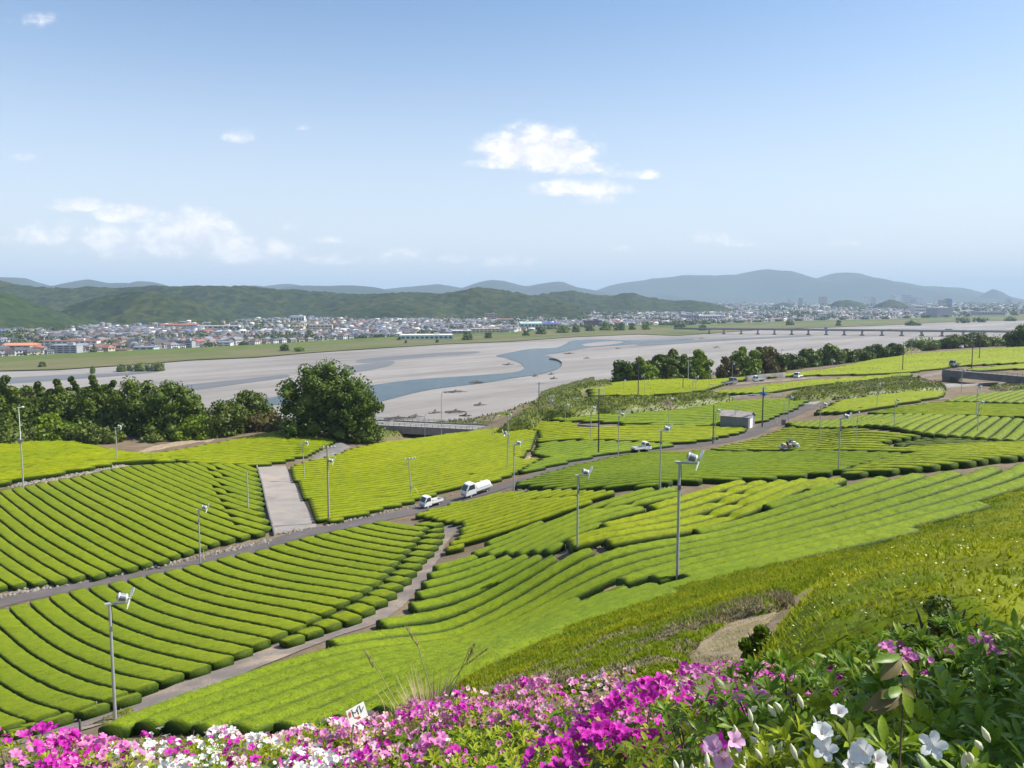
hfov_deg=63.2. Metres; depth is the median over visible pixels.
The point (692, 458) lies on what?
frost fan
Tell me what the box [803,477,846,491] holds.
tea rows
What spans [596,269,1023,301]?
mountains
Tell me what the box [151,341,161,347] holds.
house
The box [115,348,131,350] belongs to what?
long shed
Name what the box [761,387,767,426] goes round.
utility pole
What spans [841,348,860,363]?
olive tree
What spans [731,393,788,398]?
guard rail
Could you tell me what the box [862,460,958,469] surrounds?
tea hedge
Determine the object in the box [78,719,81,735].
marker post
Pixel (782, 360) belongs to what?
olive tree
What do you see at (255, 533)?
tea hedge
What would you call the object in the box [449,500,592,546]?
tea hedge
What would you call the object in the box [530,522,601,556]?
tea hedge
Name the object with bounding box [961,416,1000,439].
tea hedge
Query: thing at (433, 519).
tea hedge
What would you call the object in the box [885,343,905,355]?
pine tree
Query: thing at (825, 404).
frost fan
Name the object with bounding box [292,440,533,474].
tea hedge
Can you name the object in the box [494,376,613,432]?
bank scrub
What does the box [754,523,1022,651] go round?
wild flowers
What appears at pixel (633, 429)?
tea hedge
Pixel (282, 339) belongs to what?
house
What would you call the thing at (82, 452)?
tea hedge
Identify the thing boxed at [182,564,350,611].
tea hedge
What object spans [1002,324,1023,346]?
evergreen tree
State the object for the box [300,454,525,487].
tea hedge
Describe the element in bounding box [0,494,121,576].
tea hedge
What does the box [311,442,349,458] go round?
concrete slope
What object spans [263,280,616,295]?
mountains
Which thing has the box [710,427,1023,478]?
tea rows
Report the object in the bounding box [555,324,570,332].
riverside tree
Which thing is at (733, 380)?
flatbed truck
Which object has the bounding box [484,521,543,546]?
tea hedge
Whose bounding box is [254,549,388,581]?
tea hedge
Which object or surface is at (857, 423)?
frost fan
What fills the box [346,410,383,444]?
evergreen tree
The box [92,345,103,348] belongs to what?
house
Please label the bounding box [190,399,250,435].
oak tree
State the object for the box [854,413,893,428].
tea hedge
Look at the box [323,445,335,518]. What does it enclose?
utility pole
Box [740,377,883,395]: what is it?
tea hedge
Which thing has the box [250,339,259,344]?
house
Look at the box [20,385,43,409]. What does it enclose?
evergreen tree
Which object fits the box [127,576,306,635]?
tea hedge
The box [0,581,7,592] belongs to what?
tea hedge
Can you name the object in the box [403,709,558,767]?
azalea bush
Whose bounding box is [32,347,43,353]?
house
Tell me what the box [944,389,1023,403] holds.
tea rows
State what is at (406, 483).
tea hedge
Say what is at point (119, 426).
frost fan
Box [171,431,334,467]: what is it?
tea rows
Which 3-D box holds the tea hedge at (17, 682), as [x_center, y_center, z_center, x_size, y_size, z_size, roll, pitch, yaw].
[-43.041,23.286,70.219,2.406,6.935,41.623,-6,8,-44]
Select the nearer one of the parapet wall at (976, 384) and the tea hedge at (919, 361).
the parapet wall at (976, 384)
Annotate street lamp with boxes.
[441,390,444,434]
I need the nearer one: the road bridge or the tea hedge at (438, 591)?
the tea hedge at (438, 591)
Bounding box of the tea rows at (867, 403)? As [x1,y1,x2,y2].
[814,390,945,415]
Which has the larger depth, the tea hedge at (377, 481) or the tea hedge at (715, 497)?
the tea hedge at (377, 481)
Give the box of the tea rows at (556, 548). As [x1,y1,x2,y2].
[542,542,564,557]
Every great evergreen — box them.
[273,363,337,438]
[281,357,371,440]
[322,376,386,444]
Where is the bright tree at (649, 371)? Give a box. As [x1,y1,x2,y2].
[639,363,659,379]
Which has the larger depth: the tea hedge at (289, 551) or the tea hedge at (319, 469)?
the tea hedge at (319, 469)
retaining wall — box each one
[256,465,275,535]
[577,424,602,426]
[745,373,784,380]
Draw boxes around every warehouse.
[542,322,556,326]
[926,307,952,316]
[970,311,1004,315]
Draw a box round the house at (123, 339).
[118,337,129,341]
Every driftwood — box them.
[385,416,407,419]
[444,389,465,392]
[445,409,465,412]
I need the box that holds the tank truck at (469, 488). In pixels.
[461,480,492,497]
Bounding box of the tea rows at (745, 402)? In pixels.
[647,398,790,425]
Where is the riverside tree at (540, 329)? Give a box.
[534,326,546,333]
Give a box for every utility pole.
[246,472,248,507]
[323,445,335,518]
[405,457,417,493]
[596,388,604,451]
[638,356,638,395]
[712,404,713,443]
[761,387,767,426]
[971,335,975,367]
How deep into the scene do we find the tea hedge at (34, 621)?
71.99 m
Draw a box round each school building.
[38,338,100,345]
[160,324,198,327]
[292,325,304,328]
[309,323,332,328]
[471,327,499,332]
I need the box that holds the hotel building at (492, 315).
[485,312,496,318]
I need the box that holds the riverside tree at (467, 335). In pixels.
[461,331,472,339]
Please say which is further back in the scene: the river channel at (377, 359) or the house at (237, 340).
the house at (237, 340)
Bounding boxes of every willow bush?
[904,334,941,350]
[989,334,1007,346]
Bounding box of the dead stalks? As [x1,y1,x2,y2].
[663,589,795,630]
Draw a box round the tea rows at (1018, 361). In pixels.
[816,347,1023,376]
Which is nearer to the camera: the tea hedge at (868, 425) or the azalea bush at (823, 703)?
the azalea bush at (823, 703)
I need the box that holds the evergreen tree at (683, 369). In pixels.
[679,363,695,378]
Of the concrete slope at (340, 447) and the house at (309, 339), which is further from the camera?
the house at (309, 339)
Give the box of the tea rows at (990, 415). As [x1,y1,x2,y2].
[903,402,1013,419]
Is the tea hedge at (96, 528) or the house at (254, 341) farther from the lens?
the house at (254, 341)
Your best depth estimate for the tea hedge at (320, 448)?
173.63 m
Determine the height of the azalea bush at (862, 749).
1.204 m
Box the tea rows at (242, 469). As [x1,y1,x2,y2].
[210,463,260,482]
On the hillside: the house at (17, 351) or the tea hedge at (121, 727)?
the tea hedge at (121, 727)
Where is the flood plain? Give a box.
[0,316,1023,370]
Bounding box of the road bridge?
[674,327,1015,336]
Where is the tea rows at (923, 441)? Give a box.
[893,437,995,446]
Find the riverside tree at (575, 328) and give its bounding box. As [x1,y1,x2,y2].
[571,325,580,331]
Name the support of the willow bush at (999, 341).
on the hillside
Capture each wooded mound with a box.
[773,303,793,305]
[827,300,867,307]
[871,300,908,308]
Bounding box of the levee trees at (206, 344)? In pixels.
[21,312,1018,354]
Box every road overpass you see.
[375,417,494,434]
[942,367,1023,383]
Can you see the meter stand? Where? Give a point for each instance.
(783, 421)
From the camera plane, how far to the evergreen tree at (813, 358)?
389.76 m
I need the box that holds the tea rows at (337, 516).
[313,427,501,524]
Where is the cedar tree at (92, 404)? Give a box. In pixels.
[63,374,113,430]
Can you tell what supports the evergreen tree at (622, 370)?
on the hillside
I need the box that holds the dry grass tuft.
[365,626,493,735]
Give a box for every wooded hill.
[0,280,584,319]
[0,291,99,329]
[60,291,243,324]
[531,290,737,312]
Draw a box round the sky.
[0,0,1023,298]
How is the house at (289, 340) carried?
on the town ground at (837, 318)
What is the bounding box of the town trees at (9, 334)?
[0,301,1023,347]
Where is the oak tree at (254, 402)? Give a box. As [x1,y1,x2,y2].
[225,389,275,430]
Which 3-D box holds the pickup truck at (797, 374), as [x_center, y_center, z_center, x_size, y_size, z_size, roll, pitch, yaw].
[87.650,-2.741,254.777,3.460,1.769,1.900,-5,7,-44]
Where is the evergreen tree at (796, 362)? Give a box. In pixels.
[784,353,806,369]
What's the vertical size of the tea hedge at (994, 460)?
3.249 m
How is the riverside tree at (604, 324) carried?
on the flood plain
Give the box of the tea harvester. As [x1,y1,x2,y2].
[778,439,799,450]
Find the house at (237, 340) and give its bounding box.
[231,337,241,344]
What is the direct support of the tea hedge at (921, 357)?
on the hillside
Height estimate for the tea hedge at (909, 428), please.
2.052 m
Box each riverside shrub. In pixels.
[38,362,46,366]
[90,366,95,372]
[116,364,126,371]
[127,364,133,370]
[133,362,149,371]
[149,362,164,370]
[280,344,289,350]
[294,347,304,351]
[484,332,491,337]
[522,330,529,335]
[584,323,595,330]
[628,323,636,329]
[674,322,685,326]
[785,319,794,324]
[903,318,921,325]
[954,316,970,322]
[972,315,989,321]
[1004,314,1016,320]
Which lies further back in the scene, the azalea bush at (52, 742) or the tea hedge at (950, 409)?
the tea hedge at (950, 409)
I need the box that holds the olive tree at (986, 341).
[969,332,991,346]
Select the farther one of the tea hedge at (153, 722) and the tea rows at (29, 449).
the tea rows at (29, 449)
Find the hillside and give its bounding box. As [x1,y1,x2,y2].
[0,346,1023,767]
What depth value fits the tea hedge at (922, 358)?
339.48 m
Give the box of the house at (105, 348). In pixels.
[101,345,114,351]
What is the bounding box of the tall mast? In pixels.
[17,406,23,487]
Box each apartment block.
[49,342,82,352]
[176,338,195,347]
[584,319,601,324]
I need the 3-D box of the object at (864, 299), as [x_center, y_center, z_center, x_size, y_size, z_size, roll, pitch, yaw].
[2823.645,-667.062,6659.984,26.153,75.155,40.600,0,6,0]
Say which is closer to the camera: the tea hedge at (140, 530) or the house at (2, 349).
the tea hedge at (140, 530)
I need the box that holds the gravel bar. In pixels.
[582,341,622,345]
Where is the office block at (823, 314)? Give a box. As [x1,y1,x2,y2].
[818,312,827,317]
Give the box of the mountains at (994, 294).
[978,289,1023,301]
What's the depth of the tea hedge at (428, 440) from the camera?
185.78 m
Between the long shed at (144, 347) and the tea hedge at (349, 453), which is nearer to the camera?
the tea hedge at (349, 453)
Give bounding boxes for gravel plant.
[516,320,542,327]
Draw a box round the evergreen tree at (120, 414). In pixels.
[105,375,156,436]
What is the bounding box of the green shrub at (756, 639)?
[737,624,772,663]
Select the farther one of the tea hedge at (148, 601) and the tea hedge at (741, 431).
the tea hedge at (741, 431)
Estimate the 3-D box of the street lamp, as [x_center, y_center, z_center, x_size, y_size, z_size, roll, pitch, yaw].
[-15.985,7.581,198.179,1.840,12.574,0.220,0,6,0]
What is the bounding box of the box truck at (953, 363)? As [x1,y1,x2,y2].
[949,360,960,366]
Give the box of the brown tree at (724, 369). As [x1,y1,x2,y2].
[715,356,740,377]
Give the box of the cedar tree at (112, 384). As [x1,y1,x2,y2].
[105,380,126,422]
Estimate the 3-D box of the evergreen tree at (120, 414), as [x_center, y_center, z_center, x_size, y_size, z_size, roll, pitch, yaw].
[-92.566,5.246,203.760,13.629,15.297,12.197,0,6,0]
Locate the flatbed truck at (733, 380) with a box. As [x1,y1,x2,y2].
[721,377,737,384]
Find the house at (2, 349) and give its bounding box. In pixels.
[0,346,9,351]
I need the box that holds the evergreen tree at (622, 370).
[610,359,636,381]
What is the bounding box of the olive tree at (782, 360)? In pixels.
[771,352,789,372]
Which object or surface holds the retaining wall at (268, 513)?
on the hillside
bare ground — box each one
[43,465,128,482]
[139,437,217,451]
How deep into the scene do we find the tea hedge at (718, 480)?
101.38 m
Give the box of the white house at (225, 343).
[216,341,232,345]
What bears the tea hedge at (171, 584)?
on the hillside
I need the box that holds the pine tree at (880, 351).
[863,344,895,358]
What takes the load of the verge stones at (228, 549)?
on the hillside
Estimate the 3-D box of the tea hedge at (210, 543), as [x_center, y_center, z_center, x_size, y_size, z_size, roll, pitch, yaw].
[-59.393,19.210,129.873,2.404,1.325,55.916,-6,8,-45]
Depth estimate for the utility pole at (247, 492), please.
126.97 m
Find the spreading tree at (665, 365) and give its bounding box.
[645,354,682,378]
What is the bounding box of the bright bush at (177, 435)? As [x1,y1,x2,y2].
[170,427,196,440]
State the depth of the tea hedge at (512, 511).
104.27 m
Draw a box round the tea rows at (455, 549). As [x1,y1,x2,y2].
[426,491,502,555]
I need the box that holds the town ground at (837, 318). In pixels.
[8,302,1023,354]
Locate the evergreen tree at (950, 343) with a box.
[938,337,964,348]
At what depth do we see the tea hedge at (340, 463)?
165.89 m
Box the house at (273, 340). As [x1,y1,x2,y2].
[268,338,278,343]
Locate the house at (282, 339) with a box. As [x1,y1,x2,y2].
[277,337,286,342]
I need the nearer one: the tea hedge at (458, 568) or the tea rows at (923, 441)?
the tea hedge at (458, 568)
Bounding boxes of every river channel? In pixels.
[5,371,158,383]
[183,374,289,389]
[264,395,286,404]
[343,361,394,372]
[356,351,478,362]
[365,353,560,401]
[496,339,690,356]
[636,335,811,345]
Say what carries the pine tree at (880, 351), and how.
on the hillside
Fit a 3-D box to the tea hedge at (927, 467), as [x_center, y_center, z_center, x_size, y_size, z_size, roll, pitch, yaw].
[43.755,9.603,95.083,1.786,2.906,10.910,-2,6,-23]
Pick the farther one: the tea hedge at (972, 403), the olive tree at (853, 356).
the olive tree at (853, 356)
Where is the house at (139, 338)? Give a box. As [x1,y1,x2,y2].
[134,337,144,341]
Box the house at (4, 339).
[0,337,9,341]
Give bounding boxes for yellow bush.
[30,412,61,436]
[33,421,81,440]
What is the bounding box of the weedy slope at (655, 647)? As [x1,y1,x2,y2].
[448,590,783,699]
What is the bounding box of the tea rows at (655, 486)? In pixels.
[633,450,732,490]
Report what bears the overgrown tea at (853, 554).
on the hillside
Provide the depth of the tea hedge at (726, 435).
166.34 m
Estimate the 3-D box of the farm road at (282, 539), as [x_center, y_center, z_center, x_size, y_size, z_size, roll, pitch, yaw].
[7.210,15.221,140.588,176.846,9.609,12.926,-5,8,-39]
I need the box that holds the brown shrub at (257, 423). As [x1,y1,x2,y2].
[244,410,282,432]
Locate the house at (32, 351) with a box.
[23,349,37,354]
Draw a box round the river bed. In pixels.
[0,320,1023,421]
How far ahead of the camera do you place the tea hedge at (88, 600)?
76.05 m
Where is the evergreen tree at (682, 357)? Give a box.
[678,354,686,367]
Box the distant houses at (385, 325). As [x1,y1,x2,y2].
[0,301,1023,336]
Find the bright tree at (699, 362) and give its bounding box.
[683,349,714,379]
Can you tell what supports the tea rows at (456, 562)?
on the hillside
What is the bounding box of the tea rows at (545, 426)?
[529,421,718,444]
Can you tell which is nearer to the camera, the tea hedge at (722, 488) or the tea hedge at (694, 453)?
the tea hedge at (722, 488)
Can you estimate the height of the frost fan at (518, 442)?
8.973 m
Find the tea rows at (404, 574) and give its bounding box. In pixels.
[3,521,444,740]
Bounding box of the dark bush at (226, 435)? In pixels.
[216,428,236,437]
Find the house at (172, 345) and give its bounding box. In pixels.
[167,342,179,348]
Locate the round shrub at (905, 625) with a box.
[888,622,921,676]
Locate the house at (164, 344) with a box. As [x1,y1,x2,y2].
[162,342,169,347]
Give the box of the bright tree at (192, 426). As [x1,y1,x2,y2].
[174,414,220,440]
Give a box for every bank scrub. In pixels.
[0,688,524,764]
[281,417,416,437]
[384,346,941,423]
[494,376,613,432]
[585,390,733,413]
[785,375,946,401]
[989,382,1023,390]
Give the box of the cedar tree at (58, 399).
[22,379,77,430]
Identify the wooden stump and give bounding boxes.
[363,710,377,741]
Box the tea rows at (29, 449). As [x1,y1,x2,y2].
[0,440,175,487]
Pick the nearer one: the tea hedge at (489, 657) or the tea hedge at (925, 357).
the tea hedge at (489, 657)
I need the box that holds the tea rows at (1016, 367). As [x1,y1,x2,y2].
[962,363,1023,371]
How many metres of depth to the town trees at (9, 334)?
2111.36 m
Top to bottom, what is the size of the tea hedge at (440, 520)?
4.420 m
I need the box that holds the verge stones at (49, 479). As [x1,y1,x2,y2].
[7,464,124,487]
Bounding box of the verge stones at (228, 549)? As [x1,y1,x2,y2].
[0,538,271,597]
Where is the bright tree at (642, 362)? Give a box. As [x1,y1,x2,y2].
[630,357,648,379]
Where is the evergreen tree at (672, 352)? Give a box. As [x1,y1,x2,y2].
[666,348,682,372]
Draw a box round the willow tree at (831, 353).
[817,343,847,365]
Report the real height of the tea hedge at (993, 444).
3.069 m
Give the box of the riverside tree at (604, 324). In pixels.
[599,321,611,329]
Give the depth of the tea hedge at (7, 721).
53.66 m
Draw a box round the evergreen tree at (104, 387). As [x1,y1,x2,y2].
[100,383,107,394]
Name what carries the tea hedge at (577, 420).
on the hillside
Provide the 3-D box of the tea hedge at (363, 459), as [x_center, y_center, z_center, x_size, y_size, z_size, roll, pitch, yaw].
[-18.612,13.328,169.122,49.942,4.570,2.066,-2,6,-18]
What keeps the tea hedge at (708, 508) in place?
on the hillside
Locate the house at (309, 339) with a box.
[305,337,313,341]
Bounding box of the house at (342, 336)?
[337,334,347,339]
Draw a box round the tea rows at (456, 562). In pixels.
[432,554,477,571]
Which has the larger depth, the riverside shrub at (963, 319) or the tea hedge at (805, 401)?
the riverside shrub at (963, 319)
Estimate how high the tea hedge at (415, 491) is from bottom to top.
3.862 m
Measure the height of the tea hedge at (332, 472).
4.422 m
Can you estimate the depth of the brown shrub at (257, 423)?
203.35 m
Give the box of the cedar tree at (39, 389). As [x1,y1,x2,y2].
[29,381,45,406]
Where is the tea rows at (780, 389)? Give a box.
[715,373,912,395]
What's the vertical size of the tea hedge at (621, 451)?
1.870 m
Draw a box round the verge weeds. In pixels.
[93,707,134,724]
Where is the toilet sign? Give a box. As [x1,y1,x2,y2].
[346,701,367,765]
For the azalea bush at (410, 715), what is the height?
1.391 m
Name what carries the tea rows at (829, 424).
on the hillside
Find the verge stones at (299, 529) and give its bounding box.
[278,494,452,533]
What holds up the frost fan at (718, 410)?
on the hillside
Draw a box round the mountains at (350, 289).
[0,277,398,293]
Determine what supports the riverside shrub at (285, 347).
on the flood plain
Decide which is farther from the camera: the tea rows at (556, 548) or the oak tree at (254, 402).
the oak tree at (254, 402)
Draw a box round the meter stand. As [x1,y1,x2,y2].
[781,412,785,424]
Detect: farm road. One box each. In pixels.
[0,403,822,606]
[726,376,831,385]
[804,382,992,403]
[912,372,941,377]
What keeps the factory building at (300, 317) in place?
on the town ground at (837, 318)
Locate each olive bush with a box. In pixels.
[59,421,104,443]
[87,425,126,444]
[138,429,167,442]
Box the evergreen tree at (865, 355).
[853,349,876,360]
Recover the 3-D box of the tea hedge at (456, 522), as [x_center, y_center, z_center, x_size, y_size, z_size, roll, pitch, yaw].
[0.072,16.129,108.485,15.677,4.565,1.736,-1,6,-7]
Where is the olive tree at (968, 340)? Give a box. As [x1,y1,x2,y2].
[944,333,978,347]
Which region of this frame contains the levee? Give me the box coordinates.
[0,315,1023,360]
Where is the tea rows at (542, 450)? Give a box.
[518,439,640,474]
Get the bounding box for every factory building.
[197,324,240,328]
[290,315,305,321]
[401,333,452,339]
[451,329,471,333]
[497,318,513,320]
[680,314,698,318]
[699,314,723,318]
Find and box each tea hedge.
[0,449,120,461]
[0,450,124,462]
[0,451,131,464]
[0,452,142,466]
[0,453,151,467]
[0,454,161,469]
[0,456,170,472]
[0,462,112,475]
[0,488,138,573]
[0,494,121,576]
[0,508,105,581]
[0,522,85,583]
[0,537,67,586]
[0,551,47,588]
[0,565,27,590]
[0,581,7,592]
[0,608,158,696]
[0,630,128,703]
[0,658,97,718]
[0,685,60,723]
[0,712,25,737]
[9,603,184,689]
[12,486,152,570]
[24,485,169,566]
[30,598,210,679]
[35,482,180,561]
[47,480,194,557]
[49,593,233,670]
[58,478,207,553]
[69,588,252,661]
[70,476,220,548]
[81,474,235,545]
[88,584,270,652]
[91,472,250,541]
[98,472,926,739]
[100,470,265,538]
[108,580,287,644]
[110,468,271,532]
[120,466,269,525]
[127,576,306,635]
[130,465,265,517]
[134,471,961,736]
[141,464,263,511]
[143,443,329,453]
[146,572,321,626]
[152,445,325,454]
[152,464,264,507]
[162,446,322,455]
[162,463,263,501]
[164,466,1002,736]
[164,569,336,618]
[165,441,332,451]
[171,448,318,456]
[173,462,262,496]
[175,440,335,449]
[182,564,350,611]
[185,462,261,491]
[190,597,580,736]
[197,462,261,487]
[199,561,362,603]
[217,556,372,596]
[229,585,628,734]
[235,552,382,589]
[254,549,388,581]
[269,544,394,575]
[273,582,658,735]
[285,540,400,568]
[290,434,535,469]
[291,436,535,469]
[291,438,534,474]
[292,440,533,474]
[292,442,533,478]
[293,444,532,478]
[293,445,531,482]
[294,432,536,465]
[298,448,531,484]
[299,450,526,483]
[299,452,525,488]
[299,536,405,562]
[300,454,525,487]
[300,457,519,491]
[301,458,522,494]
[301,458,538,493]
[302,430,536,463]
[302,459,537,498]
[303,462,532,501]
[308,465,526,501]
[309,429,533,460]
[309,467,522,505]
[310,470,517,507]
[311,473,511,508]
[311,492,436,511]
[312,499,414,514]
[314,533,410,555]
[324,429,527,457]
[325,548,594,648]
[329,529,415,549]
[330,527,919,724]
[334,430,517,455]
[341,432,498,452]
[344,432,495,451]
[344,527,420,543]
[350,431,495,449]
[356,429,498,447]
[359,524,424,537]
[366,428,498,445]
[372,587,677,717]
[373,521,429,533]
[376,555,557,629]
[405,629,562,705]
[408,555,542,613]
[414,554,528,601]
[415,491,514,519]
[421,555,511,589]
[423,491,523,521]
[427,555,495,580]
[431,490,537,521]
[435,489,550,522]
[444,489,561,525]
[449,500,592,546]
[452,488,571,526]
[457,490,614,539]
[459,490,593,534]
[460,490,605,535]
[461,490,576,526]
[462,490,585,527]
[471,487,655,558]
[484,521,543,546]
[485,487,677,558]
[503,492,681,557]
[514,506,645,557]
[515,470,832,489]
[516,467,847,483]
[527,466,850,479]
[528,471,807,490]
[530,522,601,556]
[532,444,673,463]
[533,463,859,477]
[536,430,744,439]
[536,431,738,443]
[538,426,721,435]
[539,426,745,434]
[539,427,742,437]
[539,442,670,460]
[540,428,746,437]
[541,461,867,474]
[541,473,776,490]
[545,442,654,457]
[547,458,880,472]
[551,403,803,421]
[553,475,741,489]
[556,455,893,470]
[557,405,798,421]
[562,407,798,422]
[562,453,901,468]
[565,479,788,549]
[569,452,900,466]
[569,478,808,553]
[575,451,888,464]
[576,477,702,491]
[580,433,728,440]
[581,408,793,423]
[583,451,867,463]
[592,450,847,461]
[596,402,803,413]
[597,449,833,460]
[599,480,767,528]
[600,411,788,423]
[601,480,672,491]
[603,477,828,550]
[606,450,815,458]
[614,450,797,457]
[616,463,1023,588]
[619,414,779,425]
[620,451,782,456]
[627,451,770,454]
[636,451,752,453]
[646,480,746,512]
[647,476,1023,584]
[655,400,808,411]
[672,400,798,409]
[678,501,990,579]
[693,476,889,534]
[717,445,1023,451]
[724,443,890,447]
[731,376,890,395]
[731,440,882,446]
[739,438,891,444]
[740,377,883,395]
[746,435,901,443]
[751,433,910,440]
[757,431,920,440]
[760,428,869,436]
[762,484,841,511]
[768,358,1022,378]
[785,355,1023,373]
[785,357,1023,374]
[786,356,1021,373]
[791,354,1023,372]
[791,358,1023,377]
[792,354,1022,372]
[792,447,1023,453]
[793,356,1023,373]
[800,355,1022,372]
[804,354,1015,371]
[811,352,1021,370]
[816,353,1023,370]
[817,353,1018,370]
[820,351,1023,369]
[822,351,1020,369]
[826,350,1022,368]
[827,352,1023,369]
[829,351,1019,368]
[830,351,1008,367]
[833,350,1023,367]
[838,350,1018,366]
[843,349,1022,365]
[844,350,1012,365]
[849,349,1023,364]
[850,465,922,473]
[853,463,940,471]
[854,349,1016,363]
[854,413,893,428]
[858,349,1010,362]
[859,349,1013,362]
[862,348,1020,361]
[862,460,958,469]
[863,413,902,428]
[864,348,1023,361]
[867,410,1023,414]
[869,458,976,468]
[871,413,912,428]
[874,411,1023,414]
[876,409,1023,412]
[881,413,921,429]
[882,456,988,466]
[884,408,1023,411]
[886,407,1023,410]
[891,413,932,431]
[892,411,1023,418]
[892,454,1000,464]
[893,406,1023,409]
[900,414,943,433]
[901,405,1023,408]
[901,452,1017,463]
[907,445,1023,449]
[908,405,1023,407]
[911,413,954,435]
[911,451,1023,461]
[915,403,1023,405]
[922,403,1023,404]
[922,414,966,437]
[925,444,1023,447]
[935,414,977,437]
[943,443,1023,446]
[948,415,988,437]
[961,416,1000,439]
[962,442,1023,445]
[975,417,1011,440]
[977,442,1023,443]
[988,418,1023,440]
[1003,422,1023,440]
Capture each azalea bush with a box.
[0,721,111,767]
[34,732,156,767]
[81,726,245,767]
[158,745,263,767]
[177,724,299,767]
[245,716,386,767]
[276,743,385,767]
[312,703,434,767]
[336,732,478,767]
[363,685,514,767]
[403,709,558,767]
[420,675,572,767]
[484,751,545,767]
[485,672,636,767]
[517,717,657,767]
[550,672,705,767]
[552,665,701,758]
[615,719,735,767]
[627,676,808,767]
[633,659,815,748]
[673,706,807,767]
[675,648,910,767]
[729,693,908,767]
[748,676,949,767]
[776,621,988,737]
[832,663,1023,767]
[836,607,1023,742]
[850,715,995,767]
[891,667,1023,767]
[905,735,1023,767]
[909,608,1023,752]
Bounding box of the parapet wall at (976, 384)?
[946,382,1006,387]
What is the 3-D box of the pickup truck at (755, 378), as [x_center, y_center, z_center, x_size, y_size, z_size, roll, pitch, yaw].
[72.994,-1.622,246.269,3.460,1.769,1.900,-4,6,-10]
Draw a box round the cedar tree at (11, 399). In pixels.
[0,375,36,432]
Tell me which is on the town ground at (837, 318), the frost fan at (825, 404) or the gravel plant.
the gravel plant
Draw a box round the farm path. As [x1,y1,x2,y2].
[0,525,459,745]
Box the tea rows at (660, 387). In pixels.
[587,376,744,396]
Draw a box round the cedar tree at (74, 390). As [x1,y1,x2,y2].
[65,375,82,407]
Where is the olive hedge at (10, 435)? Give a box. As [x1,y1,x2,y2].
[0,421,39,443]
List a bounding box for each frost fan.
[104,587,133,719]
[115,424,122,457]
[196,503,208,562]
[301,440,309,477]
[502,430,509,467]
[512,439,522,490]
[575,466,592,546]
[618,412,625,454]
[658,424,671,488]
[675,449,703,579]
[714,408,720,442]
[819,401,828,442]
[838,412,851,468]
[856,411,859,440]
[894,398,899,425]
[976,385,981,414]
[977,400,984,430]
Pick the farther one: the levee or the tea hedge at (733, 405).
the levee
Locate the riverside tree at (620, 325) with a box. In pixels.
[612,322,625,329]
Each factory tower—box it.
[909,305,926,314]
[938,300,946,305]
[944,298,951,305]
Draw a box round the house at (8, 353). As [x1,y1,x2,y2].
[4,351,14,355]
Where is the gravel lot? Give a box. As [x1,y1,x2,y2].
[258,465,316,533]
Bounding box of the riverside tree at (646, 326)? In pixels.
[641,321,650,329]
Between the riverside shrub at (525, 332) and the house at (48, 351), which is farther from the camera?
the riverside shrub at (525, 332)
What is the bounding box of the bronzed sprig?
[862,652,913,767]
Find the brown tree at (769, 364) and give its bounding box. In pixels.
[754,346,780,373]
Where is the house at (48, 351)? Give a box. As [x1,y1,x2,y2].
[44,349,53,353]
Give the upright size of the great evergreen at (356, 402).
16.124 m
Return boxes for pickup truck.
[419,495,443,507]
[632,441,651,451]
[752,375,764,381]
[793,372,802,377]
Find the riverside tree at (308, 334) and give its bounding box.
[304,329,315,339]
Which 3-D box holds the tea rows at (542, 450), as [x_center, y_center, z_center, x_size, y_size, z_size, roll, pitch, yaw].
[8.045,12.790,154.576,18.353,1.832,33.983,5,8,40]
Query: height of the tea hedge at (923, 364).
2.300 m
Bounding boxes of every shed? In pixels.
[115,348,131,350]
[133,346,159,349]
[719,409,755,428]
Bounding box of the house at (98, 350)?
[92,348,102,351]
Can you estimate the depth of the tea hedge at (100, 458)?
162.30 m
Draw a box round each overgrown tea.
[453,550,844,692]
[743,491,1023,710]
[796,487,1023,577]
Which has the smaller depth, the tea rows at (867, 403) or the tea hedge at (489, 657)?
the tea hedge at (489, 657)
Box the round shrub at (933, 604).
[912,594,1000,668]
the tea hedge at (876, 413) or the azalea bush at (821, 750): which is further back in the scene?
the tea hedge at (876, 413)
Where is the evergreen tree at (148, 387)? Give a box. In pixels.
[126,380,158,432]
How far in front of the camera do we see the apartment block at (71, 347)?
916.02 m
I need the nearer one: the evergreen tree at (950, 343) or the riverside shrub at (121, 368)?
the evergreen tree at (950, 343)
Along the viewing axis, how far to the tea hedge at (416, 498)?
128.90 m
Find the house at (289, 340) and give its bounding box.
[287,338,296,342]
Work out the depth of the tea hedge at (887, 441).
130.73 m
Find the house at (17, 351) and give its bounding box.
[11,347,26,355]
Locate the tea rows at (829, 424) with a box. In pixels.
[785,414,883,429]
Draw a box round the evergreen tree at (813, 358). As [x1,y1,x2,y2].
[798,348,822,367]
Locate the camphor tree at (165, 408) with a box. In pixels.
[127,379,204,438]
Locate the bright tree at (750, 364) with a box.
[728,346,763,376]
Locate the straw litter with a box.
[691,610,781,661]
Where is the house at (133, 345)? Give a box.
[130,343,139,348]
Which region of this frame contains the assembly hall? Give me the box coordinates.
[3,343,40,347]
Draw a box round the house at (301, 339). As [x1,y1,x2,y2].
[296,337,304,341]

